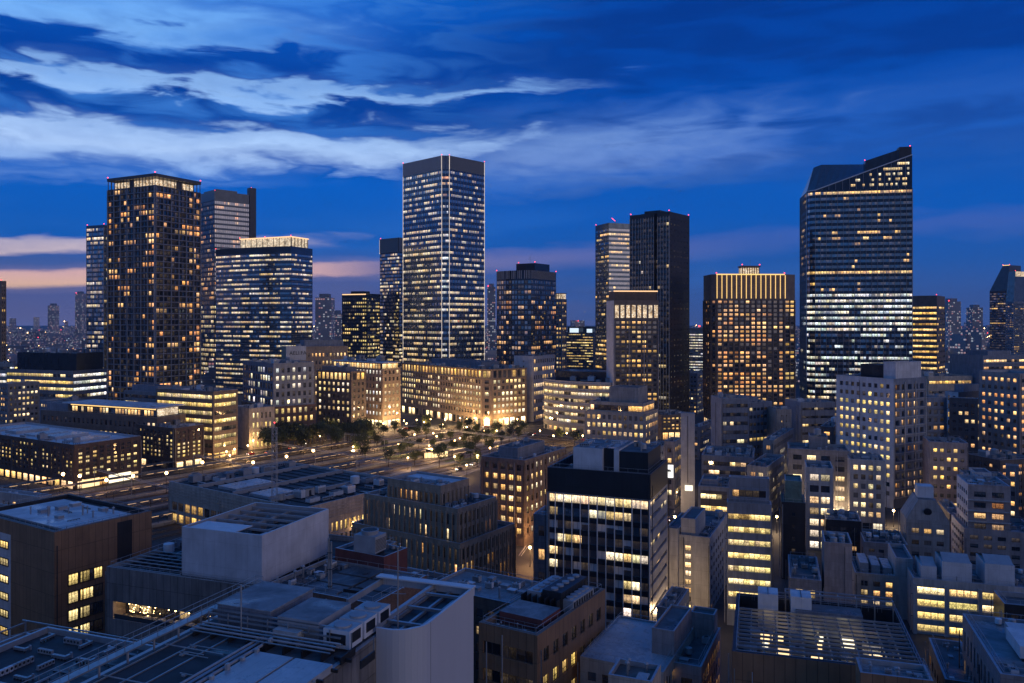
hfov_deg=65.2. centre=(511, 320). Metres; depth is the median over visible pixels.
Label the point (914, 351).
ribbon window
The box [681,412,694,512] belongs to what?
pylon
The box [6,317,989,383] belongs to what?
distant city
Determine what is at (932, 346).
ribbon window
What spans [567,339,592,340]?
ribbon window
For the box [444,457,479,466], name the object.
lawn
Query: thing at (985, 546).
window
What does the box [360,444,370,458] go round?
tree
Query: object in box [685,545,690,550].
window
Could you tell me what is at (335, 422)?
tree
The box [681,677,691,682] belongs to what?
window
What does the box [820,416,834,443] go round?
office building
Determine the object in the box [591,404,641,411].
ribbon window
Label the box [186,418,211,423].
ribbon window
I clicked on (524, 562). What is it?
ground
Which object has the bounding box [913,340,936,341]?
ribbon window
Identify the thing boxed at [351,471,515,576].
office building
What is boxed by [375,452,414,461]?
lawn
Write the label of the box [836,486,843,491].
window
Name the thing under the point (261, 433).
tree
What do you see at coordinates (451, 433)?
tree
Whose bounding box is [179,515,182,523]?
window
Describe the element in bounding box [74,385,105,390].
ribbon window
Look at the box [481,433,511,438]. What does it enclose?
lawn
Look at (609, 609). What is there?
ribbon window
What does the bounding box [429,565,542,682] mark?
office building
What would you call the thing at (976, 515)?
window
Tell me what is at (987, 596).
window
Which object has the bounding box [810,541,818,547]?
window
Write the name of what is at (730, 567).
ribbon window
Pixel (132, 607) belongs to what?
terrace window
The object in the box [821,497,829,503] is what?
window
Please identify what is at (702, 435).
office building
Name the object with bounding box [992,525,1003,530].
window
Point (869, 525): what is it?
window
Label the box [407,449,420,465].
tree
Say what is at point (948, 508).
office building
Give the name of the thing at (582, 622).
window
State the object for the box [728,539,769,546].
ribbon window
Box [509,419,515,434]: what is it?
tree
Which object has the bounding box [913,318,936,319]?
ribbon window
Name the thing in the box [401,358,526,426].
stone building
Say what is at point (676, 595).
office building
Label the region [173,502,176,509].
window
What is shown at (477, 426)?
tree
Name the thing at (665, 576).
ribbon window
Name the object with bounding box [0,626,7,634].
window
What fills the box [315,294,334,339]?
distant tower
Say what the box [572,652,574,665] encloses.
window
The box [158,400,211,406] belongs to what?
ribbon window
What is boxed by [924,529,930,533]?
window
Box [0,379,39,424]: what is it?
office building
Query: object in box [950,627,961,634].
window
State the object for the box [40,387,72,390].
ribbon window
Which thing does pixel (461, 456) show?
tree
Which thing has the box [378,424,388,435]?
tree
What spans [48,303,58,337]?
distant tower
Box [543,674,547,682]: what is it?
window
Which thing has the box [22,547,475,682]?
office building
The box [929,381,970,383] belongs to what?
ribbon window
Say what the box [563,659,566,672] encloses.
window
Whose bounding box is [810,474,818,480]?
window
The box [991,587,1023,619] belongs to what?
office building
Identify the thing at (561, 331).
office building
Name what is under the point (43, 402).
office building
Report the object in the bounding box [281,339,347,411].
office building
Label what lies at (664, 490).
ribbon window
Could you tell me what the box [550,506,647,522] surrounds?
ribbon window
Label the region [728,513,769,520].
ribbon window
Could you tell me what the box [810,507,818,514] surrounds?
window
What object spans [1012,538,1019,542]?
window
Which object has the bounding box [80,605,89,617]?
window
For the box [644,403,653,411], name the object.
ribbon window
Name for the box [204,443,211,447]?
ribbon window
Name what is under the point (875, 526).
window
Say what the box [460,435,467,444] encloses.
tree
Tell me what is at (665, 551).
ribbon window
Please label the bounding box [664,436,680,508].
office building
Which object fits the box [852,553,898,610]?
office building
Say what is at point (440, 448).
tree
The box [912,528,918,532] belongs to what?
window
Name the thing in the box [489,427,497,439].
tree
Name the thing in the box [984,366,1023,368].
ribbon window
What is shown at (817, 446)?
apartment building
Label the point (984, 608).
window
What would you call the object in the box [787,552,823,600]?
office building
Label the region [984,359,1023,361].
ribbon window
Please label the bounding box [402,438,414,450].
tree
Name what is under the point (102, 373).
ribbon window
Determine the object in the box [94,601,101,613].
window
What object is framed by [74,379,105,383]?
ribbon window
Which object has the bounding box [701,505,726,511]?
ribbon window
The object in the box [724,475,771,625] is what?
office building
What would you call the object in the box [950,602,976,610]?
window
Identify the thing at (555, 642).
window
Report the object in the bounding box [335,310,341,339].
distant tower
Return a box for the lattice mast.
[271,422,277,502]
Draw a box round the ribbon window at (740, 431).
[723,430,747,433]
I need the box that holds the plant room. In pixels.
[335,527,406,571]
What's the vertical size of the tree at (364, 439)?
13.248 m
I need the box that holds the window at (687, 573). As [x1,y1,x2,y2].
[685,571,690,575]
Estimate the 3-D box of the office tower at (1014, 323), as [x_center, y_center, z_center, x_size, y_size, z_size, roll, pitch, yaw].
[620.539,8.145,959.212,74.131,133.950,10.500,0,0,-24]
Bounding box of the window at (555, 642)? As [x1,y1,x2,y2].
[553,639,556,653]
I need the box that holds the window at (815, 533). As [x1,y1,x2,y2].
[810,530,818,536]
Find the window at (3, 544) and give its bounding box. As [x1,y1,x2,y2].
[0,540,7,548]
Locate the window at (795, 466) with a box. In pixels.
[793,464,801,468]
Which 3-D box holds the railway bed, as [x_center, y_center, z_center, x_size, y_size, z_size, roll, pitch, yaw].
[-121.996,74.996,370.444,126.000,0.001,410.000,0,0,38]
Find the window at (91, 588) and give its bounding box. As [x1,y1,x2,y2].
[84,586,92,597]
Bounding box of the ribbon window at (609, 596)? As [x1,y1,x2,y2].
[606,592,647,604]
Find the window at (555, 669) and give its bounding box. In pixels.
[553,667,556,680]
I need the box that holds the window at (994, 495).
[992,492,1003,497]
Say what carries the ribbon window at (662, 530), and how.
in the office building at (607, 514)
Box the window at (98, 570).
[94,566,101,578]
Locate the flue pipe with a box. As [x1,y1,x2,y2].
[327,538,332,587]
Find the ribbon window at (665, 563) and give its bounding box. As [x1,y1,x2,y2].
[651,563,665,585]
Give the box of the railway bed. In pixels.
[40,425,583,542]
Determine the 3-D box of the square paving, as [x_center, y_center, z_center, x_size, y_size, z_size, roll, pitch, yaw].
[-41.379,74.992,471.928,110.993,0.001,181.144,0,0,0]
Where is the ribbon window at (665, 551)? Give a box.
[651,551,665,571]
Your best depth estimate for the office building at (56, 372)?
571.97 m
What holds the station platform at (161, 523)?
on the railway bed
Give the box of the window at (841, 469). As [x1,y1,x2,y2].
[836,467,843,471]
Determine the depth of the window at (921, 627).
191.26 m
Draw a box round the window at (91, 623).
[83,621,92,632]
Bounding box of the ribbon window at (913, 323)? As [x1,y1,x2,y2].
[913,323,936,324]
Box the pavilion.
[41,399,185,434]
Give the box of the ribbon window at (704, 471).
[703,470,746,475]
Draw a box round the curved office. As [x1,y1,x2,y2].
[543,368,611,433]
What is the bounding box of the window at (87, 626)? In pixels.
[80,622,89,632]
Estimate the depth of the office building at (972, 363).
567.99 m
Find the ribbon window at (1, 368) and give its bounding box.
[0,367,13,369]
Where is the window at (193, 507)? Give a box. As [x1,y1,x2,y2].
[192,506,195,514]
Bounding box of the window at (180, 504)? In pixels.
[179,503,182,511]
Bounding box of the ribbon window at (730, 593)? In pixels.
[728,591,757,596]
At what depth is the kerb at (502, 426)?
553.66 m
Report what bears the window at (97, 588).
in the office building at (59, 554)
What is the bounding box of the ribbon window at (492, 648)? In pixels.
[484,641,532,663]
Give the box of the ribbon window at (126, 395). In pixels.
[125,394,155,398]
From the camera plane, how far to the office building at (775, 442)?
355.32 m
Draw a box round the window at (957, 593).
[950,590,976,598]
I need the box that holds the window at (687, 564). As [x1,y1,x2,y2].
[685,562,690,567]
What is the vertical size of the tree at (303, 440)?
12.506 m
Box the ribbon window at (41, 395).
[40,394,70,397]
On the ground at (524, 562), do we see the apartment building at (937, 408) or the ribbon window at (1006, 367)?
the apartment building at (937, 408)
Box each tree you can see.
[258,426,275,442]
[259,428,273,450]
[262,429,280,451]
[275,420,289,444]
[275,425,289,449]
[277,430,288,449]
[285,427,295,448]
[289,420,306,446]
[289,422,299,448]
[291,430,310,451]
[292,427,309,452]
[307,426,317,446]
[311,425,322,445]
[316,421,328,444]
[320,414,332,440]
[323,424,341,449]
[328,419,339,439]
[329,427,343,448]
[340,422,354,443]
[342,421,352,440]
[349,422,365,442]
[349,430,370,453]
[353,443,360,454]
[354,418,368,423]
[355,427,372,439]
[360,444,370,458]
[361,420,376,444]
[370,430,382,451]
[375,421,383,432]
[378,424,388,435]
[381,446,395,466]
[390,420,399,433]
[397,427,408,439]
[397,442,406,458]
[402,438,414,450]
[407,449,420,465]
[413,426,422,433]
[422,414,431,423]
[422,422,430,439]
[429,438,436,446]
[431,443,447,466]
[438,422,446,429]
[446,440,458,448]
[447,429,454,440]
[455,423,464,429]
[455,453,464,460]
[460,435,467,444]
[463,417,473,428]
[463,427,475,441]
[463,441,474,459]
[469,434,480,447]
[471,447,481,466]
[474,423,480,431]
[481,428,490,439]
[484,438,493,453]
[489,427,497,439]
[491,421,502,434]
[498,431,504,444]
[504,425,515,435]
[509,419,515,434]
[514,425,522,440]
[519,420,528,428]
[554,428,564,436]
[569,429,580,443]
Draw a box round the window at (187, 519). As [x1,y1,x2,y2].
[185,516,189,524]
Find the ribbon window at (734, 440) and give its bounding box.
[723,439,747,442]
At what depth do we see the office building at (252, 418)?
466.75 m
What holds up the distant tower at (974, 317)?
on the ground at (524, 562)
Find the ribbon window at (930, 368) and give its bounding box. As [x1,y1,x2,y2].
[921,367,936,369]
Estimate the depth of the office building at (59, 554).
171.51 m
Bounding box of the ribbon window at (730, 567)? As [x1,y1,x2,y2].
[728,565,769,573]
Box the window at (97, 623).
[94,618,101,630]
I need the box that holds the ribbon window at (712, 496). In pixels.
[701,493,726,499]
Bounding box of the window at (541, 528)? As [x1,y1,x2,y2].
[539,525,543,535]
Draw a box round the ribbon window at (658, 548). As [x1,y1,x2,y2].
[651,538,665,558]
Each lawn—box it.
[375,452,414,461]
[376,437,425,448]
[434,440,476,449]
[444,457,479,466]
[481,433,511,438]
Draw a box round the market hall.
[168,460,388,535]
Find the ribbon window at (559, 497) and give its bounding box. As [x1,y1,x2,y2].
[550,493,647,509]
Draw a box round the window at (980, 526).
[974,523,985,528]
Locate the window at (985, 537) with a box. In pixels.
[984,536,991,539]
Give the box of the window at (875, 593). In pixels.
[873,591,879,595]
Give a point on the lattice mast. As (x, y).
(274, 484)
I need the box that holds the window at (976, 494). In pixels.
[974,491,985,496]
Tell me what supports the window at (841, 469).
in the apartment building at (817, 446)
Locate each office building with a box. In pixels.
[0,279,5,361]
[0,360,16,382]
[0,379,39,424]
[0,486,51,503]
[0,491,151,641]
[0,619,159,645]
[0,626,155,682]
[6,347,106,399]
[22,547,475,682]
[40,395,88,423]
[105,502,396,644]
[124,384,169,402]
[156,384,237,459]
[238,402,274,449]
[241,357,315,440]
[271,555,426,616]
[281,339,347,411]
[332,355,400,427]
[342,291,379,359]
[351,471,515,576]
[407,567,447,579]
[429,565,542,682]
[479,573,604,682]
[480,437,566,546]
[514,352,554,421]
[533,506,546,581]
[545,434,667,627]
[556,293,566,370]
[567,327,594,368]
[577,604,696,682]
[585,385,657,442]
[608,657,660,682]
[650,440,663,459]
[657,583,691,619]
[658,409,683,439]
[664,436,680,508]
[667,506,726,608]
[673,606,719,682]
[689,325,702,370]
[689,369,703,413]
[695,419,710,459]
[697,473,728,512]
[701,444,754,477]
[711,392,749,446]
[723,394,772,459]
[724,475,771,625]
[728,586,922,682]
[745,453,783,514]
[763,426,793,486]
[767,404,791,436]
[779,474,807,579]
[785,397,834,442]
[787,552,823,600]
[805,460,833,550]
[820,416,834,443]
[823,507,861,555]
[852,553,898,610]
[856,651,933,682]
[860,526,907,558]
[888,543,912,619]
[907,551,1023,637]
[913,294,944,372]
[921,370,971,396]
[925,634,972,682]
[938,499,956,548]
[945,347,948,362]
[949,397,977,453]
[950,350,1023,383]
[957,467,1010,517]
[959,609,1023,682]
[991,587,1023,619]
[1004,463,1018,518]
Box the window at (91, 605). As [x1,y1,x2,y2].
[84,604,92,616]
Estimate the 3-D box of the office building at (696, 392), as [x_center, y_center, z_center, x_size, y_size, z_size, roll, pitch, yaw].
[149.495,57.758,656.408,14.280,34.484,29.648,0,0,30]
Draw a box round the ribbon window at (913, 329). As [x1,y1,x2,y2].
[913,329,936,330]
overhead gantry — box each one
[94,468,168,494]
[193,454,253,470]
[276,442,411,471]
[346,433,478,458]
[403,424,534,447]
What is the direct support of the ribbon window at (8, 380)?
in the office building at (56, 372)
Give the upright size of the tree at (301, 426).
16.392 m
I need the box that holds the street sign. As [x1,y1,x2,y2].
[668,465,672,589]
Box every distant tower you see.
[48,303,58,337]
[75,291,85,339]
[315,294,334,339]
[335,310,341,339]
[487,284,494,342]
[945,298,960,351]
[966,305,982,329]
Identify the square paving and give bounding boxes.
[349,427,531,475]
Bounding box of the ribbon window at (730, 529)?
[728,526,769,533]
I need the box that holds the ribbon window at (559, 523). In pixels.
[550,519,647,536]
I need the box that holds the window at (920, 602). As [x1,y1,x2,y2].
[917,599,943,607]
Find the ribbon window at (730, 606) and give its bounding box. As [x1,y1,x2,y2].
[728,604,735,609]
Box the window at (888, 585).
[886,583,891,587]
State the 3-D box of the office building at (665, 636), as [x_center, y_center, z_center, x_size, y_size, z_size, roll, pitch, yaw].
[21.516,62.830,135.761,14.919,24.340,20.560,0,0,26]
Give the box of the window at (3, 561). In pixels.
[0,557,7,565]
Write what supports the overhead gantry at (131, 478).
on the railway bed
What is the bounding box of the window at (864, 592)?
[861,589,867,594]
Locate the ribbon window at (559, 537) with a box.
[550,532,647,550]
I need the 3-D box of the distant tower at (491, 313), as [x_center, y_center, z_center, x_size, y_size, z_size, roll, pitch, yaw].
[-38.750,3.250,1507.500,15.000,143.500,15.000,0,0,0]
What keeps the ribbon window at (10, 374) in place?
in the office building at (56, 372)
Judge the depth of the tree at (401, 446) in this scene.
427.26 m
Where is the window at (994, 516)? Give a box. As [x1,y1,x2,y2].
[992,514,1003,519]
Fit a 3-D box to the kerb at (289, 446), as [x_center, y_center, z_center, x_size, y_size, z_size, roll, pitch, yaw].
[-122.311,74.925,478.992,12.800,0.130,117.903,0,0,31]
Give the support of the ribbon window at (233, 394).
in the office building at (214, 411)
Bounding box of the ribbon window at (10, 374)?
[7,373,72,377]
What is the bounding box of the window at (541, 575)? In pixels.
[539,572,543,581]
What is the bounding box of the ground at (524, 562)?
[0,326,1023,682]
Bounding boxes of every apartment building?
[787,428,849,510]
[835,361,926,508]
[847,450,886,529]
[898,483,949,560]
[921,434,967,506]
[927,393,947,436]
[945,383,978,449]
[951,473,1023,568]
[968,448,1023,511]
[979,370,1023,454]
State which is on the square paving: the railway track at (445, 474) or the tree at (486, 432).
the tree at (486, 432)
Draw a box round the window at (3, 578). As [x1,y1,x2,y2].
[0,574,7,583]
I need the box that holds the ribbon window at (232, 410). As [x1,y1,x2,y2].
[215,409,235,414]
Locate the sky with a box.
[0,0,1023,325]
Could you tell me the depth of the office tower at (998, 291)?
989.55 m
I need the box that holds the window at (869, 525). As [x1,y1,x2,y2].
[863,523,871,528]
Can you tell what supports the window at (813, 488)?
in the office building at (819, 486)
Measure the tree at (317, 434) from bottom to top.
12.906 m
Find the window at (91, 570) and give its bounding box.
[84,569,92,581]
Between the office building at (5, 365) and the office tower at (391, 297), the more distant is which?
the office tower at (391, 297)
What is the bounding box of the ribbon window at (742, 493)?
[732,490,765,497]
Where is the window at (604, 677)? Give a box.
[602,674,607,682]
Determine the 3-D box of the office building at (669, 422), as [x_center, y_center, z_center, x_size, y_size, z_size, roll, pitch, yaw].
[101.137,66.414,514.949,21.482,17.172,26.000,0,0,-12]
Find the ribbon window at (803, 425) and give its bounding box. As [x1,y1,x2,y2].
[802,424,821,426]
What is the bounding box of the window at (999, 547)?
[998,546,1005,549]
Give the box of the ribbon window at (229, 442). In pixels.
[215,440,235,447]
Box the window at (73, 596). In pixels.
[69,590,77,603]
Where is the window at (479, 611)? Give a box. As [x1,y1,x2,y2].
[477,608,482,616]
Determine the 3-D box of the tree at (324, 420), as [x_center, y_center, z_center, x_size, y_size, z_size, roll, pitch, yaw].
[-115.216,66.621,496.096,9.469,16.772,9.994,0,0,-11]
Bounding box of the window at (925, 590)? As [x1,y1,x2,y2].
[917,586,943,594]
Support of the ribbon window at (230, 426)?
in the office building at (214, 411)
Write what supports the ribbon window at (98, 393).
in the office building at (56, 372)
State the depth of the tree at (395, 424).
528.12 m
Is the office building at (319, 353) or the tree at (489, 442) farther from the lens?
the office building at (319, 353)
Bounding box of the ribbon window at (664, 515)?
[651,513,665,531]
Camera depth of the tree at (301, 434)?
452.71 m
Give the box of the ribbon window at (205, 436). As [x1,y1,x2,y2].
[204,435,211,439]
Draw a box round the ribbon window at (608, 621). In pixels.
[606,619,613,626]
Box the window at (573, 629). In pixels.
[572,626,574,639]
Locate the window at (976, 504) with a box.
[974,502,985,507]
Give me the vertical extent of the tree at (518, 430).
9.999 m
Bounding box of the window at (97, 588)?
[94,584,101,595]
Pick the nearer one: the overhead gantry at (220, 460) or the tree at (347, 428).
the overhead gantry at (220, 460)
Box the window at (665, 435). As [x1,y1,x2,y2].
[663,432,667,439]
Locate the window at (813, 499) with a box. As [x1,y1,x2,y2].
[810,496,818,502]
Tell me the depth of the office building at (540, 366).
595.78 m
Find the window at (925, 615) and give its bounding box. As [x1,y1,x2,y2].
[917,611,943,620]
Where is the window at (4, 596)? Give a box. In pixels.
[0,592,7,600]
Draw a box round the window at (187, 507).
[185,504,189,512]
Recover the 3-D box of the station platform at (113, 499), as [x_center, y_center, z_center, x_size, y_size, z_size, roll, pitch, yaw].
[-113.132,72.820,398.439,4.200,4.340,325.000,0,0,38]
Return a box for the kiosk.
[420,449,448,457]
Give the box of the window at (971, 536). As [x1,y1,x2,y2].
[970,535,977,538]
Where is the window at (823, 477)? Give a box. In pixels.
[821,475,829,481]
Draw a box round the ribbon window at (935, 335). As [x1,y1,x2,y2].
[913,334,936,336]
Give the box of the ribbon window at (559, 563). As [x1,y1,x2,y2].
[550,559,647,577]
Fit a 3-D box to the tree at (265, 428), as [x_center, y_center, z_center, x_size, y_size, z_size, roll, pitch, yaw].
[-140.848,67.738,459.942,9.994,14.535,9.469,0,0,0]
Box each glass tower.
[86,225,106,367]
[403,154,484,361]
[595,218,628,368]
[800,147,912,401]
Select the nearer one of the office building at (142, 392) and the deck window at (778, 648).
the deck window at (778, 648)
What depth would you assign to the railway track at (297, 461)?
435.88 m
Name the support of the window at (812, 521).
in the office building at (819, 486)
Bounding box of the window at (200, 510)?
[198,507,202,516]
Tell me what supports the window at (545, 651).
in the office building at (550, 629)
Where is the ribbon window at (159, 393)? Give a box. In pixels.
[158,392,211,398]
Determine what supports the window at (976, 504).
in the apartment building at (982, 521)
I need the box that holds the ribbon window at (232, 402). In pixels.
[215,401,235,406]
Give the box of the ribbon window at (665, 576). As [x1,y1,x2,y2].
[651,576,665,598]
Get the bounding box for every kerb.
[221,434,378,459]
[405,425,543,431]
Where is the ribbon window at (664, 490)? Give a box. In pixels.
[651,488,665,504]
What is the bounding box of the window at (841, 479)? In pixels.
[836,476,843,481]
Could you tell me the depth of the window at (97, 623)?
171.78 m
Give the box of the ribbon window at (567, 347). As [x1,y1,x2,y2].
[567,347,592,348]
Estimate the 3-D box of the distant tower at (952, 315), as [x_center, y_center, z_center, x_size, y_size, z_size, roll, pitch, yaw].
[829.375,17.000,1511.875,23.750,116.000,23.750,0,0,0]
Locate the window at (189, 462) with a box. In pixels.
[186,460,191,465]
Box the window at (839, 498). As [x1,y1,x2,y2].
[836,496,843,501]
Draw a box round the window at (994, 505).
[992,503,1003,508]
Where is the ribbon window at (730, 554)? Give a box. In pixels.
[728,552,769,559]
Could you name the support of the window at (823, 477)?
in the office building at (819, 486)
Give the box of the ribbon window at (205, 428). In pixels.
[204,427,211,431]
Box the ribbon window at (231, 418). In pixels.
[215,417,235,422]
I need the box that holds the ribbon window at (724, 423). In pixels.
[723,421,747,424]
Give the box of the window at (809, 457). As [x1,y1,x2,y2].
[807,455,815,459]
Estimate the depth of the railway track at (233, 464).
412.07 m
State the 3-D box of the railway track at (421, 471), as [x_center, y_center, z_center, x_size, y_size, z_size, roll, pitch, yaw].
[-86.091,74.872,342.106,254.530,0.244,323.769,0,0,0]
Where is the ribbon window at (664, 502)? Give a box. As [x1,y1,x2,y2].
[651,500,665,517]
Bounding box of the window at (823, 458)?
[821,456,829,460]
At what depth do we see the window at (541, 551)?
223.06 m
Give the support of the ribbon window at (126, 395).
in the office building at (142, 392)
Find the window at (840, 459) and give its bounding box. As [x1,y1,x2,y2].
[836,457,843,461]
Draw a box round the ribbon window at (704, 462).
[703,461,748,466]
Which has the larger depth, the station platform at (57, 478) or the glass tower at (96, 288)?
the glass tower at (96, 288)
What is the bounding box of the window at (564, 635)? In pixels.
[563,632,566,645]
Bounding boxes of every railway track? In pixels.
[37,426,456,492]
[45,428,455,493]
[76,428,479,494]
[90,430,482,496]
[93,433,477,498]
[112,432,505,502]
[131,434,523,506]
[151,435,541,511]
[152,437,559,519]
[152,439,577,529]
[152,440,581,534]
[152,445,575,539]
[390,437,547,467]
[455,438,568,461]
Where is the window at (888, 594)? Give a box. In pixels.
[886,592,891,596]
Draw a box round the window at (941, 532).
[937,530,943,534]
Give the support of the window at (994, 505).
in the apartment building at (982, 521)
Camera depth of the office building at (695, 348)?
764.40 m
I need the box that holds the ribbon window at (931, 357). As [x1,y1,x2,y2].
[913,356,936,358]
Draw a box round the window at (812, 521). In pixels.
[810,519,818,525]
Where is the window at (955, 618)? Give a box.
[950,615,961,621]
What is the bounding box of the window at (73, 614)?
[69,608,77,621]
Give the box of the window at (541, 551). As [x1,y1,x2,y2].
[539,549,543,559]
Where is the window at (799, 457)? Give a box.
[793,454,801,459]
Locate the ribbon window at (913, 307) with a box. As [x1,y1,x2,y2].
[913,307,936,308]
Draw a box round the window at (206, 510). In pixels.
[205,509,208,517]
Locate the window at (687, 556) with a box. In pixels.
[685,554,690,558]
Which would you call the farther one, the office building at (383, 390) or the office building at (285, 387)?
the office building at (383, 390)
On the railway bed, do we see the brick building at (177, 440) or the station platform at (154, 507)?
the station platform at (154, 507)
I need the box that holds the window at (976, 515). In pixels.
[974,513,985,518]
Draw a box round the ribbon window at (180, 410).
[179,409,211,415]
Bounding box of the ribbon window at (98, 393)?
[76,392,105,396]
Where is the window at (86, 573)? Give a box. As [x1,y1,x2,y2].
[80,569,89,582]
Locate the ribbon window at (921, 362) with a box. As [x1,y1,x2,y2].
[921,362,936,363]
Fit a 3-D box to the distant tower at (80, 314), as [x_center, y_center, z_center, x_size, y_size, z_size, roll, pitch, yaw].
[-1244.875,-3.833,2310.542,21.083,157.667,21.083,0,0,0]
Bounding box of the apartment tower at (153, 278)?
[107,171,200,400]
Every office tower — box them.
[201,187,255,375]
[216,236,312,394]
[379,237,402,367]
[496,258,555,376]
[629,210,688,411]
[990,264,1020,349]
[1005,270,1023,353]
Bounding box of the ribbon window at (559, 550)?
[550,545,647,563]
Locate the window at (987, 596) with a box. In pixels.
[982,593,992,599]
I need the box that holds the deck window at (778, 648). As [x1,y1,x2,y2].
[778,648,788,654]
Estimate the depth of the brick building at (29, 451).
371.01 m
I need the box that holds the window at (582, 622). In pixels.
[580,620,583,633]
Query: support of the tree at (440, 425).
on the square paving
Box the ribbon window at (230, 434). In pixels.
[215,432,235,439]
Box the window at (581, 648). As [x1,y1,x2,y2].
[580,645,583,655]
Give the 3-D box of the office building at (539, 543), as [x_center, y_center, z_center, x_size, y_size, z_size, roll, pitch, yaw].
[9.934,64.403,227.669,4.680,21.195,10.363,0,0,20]
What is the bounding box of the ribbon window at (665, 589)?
[651,589,665,612]
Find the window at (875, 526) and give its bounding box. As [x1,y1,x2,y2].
[873,523,881,529]
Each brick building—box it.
[0,422,141,489]
[132,419,203,468]
[317,363,365,427]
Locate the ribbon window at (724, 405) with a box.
[723,404,747,407]
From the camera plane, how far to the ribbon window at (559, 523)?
185.65 m
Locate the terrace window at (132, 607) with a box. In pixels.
[129,604,207,621]
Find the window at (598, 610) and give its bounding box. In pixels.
[597,608,599,620]
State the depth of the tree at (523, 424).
534.56 m
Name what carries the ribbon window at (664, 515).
in the office building at (607, 514)
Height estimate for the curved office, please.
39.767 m
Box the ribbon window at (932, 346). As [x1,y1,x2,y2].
[913,345,936,347]
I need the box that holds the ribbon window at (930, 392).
[929,391,944,393]
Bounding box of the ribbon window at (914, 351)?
[913,350,936,352]
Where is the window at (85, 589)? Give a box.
[80,587,89,600]
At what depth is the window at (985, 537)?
234.33 m
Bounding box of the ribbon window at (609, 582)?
[550,572,647,591]
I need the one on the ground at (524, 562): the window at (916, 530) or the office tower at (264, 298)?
the office tower at (264, 298)
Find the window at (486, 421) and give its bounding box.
[484,419,489,425]
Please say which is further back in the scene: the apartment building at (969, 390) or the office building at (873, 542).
the apartment building at (969, 390)
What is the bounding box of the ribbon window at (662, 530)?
[651,526,665,544]
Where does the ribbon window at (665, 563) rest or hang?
in the office building at (607, 514)
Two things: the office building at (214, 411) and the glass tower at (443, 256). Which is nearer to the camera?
the office building at (214, 411)
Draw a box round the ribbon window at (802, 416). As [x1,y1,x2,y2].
[802,416,832,417]
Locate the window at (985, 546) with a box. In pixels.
[984,545,991,548]
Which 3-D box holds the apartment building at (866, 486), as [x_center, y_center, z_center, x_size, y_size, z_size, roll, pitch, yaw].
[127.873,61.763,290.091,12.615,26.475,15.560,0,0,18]
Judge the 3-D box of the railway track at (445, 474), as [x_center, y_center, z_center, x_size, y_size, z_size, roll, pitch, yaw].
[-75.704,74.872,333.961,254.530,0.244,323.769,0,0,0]
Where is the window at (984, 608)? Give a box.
[982,605,992,612]
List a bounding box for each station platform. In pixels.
[0,452,273,490]
[26,430,458,496]
[78,433,493,501]
[117,438,516,509]
[152,461,456,527]
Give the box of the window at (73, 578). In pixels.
[69,573,77,585]
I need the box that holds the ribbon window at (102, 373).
[74,372,105,376]
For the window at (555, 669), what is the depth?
126.48 m
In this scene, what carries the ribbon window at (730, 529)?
in the office building at (749, 535)
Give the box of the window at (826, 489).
[821,486,829,492]
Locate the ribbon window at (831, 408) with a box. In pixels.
[802,407,832,409]
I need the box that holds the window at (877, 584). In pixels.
[873,581,879,586]
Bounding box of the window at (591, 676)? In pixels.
[588,672,595,681]
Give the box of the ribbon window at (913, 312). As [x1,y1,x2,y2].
[913,312,936,313]
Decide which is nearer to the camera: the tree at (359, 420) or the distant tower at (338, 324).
the tree at (359, 420)
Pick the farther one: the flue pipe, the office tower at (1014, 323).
the office tower at (1014, 323)
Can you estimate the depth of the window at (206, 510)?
284.74 m
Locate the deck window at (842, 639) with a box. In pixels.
[842,639,854,648]
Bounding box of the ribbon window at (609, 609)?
[606,605,647,618]
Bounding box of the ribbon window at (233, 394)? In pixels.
[215,393,235,398]
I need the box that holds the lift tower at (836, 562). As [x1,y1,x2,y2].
[822,530,851,603]
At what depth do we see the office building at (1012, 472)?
288.81 m
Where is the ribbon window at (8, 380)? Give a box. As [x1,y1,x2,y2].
[7,379,72,383]
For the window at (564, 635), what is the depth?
129.38 m
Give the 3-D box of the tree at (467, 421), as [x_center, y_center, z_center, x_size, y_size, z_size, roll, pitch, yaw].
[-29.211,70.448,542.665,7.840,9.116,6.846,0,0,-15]
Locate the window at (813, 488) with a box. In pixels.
[810,485,818,491]
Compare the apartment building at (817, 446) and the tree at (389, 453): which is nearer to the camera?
the apartment building at (817, 446)
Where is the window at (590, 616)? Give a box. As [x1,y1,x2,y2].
[589,614,591,626]
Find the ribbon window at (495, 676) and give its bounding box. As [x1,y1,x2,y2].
[484,668,532,682]
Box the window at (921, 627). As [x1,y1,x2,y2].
[917,624,943,632]
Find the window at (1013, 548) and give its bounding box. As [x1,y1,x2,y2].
[1012,547,1019,550]
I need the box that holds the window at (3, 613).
[0,609,7,617]
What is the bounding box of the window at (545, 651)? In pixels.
[543,646,547,661]
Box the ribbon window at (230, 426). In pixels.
[215,425,235,430]
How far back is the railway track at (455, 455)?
438.89 m
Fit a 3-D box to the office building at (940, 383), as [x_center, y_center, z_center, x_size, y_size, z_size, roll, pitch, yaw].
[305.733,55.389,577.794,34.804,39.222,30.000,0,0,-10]
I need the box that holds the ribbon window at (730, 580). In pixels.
[728,578,769,586]
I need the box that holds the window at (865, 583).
[861,580,867,585]
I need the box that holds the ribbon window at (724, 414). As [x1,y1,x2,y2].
[723,413,747,416]
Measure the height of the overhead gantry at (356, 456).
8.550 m
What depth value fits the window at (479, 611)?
153.94 m
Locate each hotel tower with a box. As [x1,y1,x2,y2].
[606,291,658,411]
[703,264,795,420]

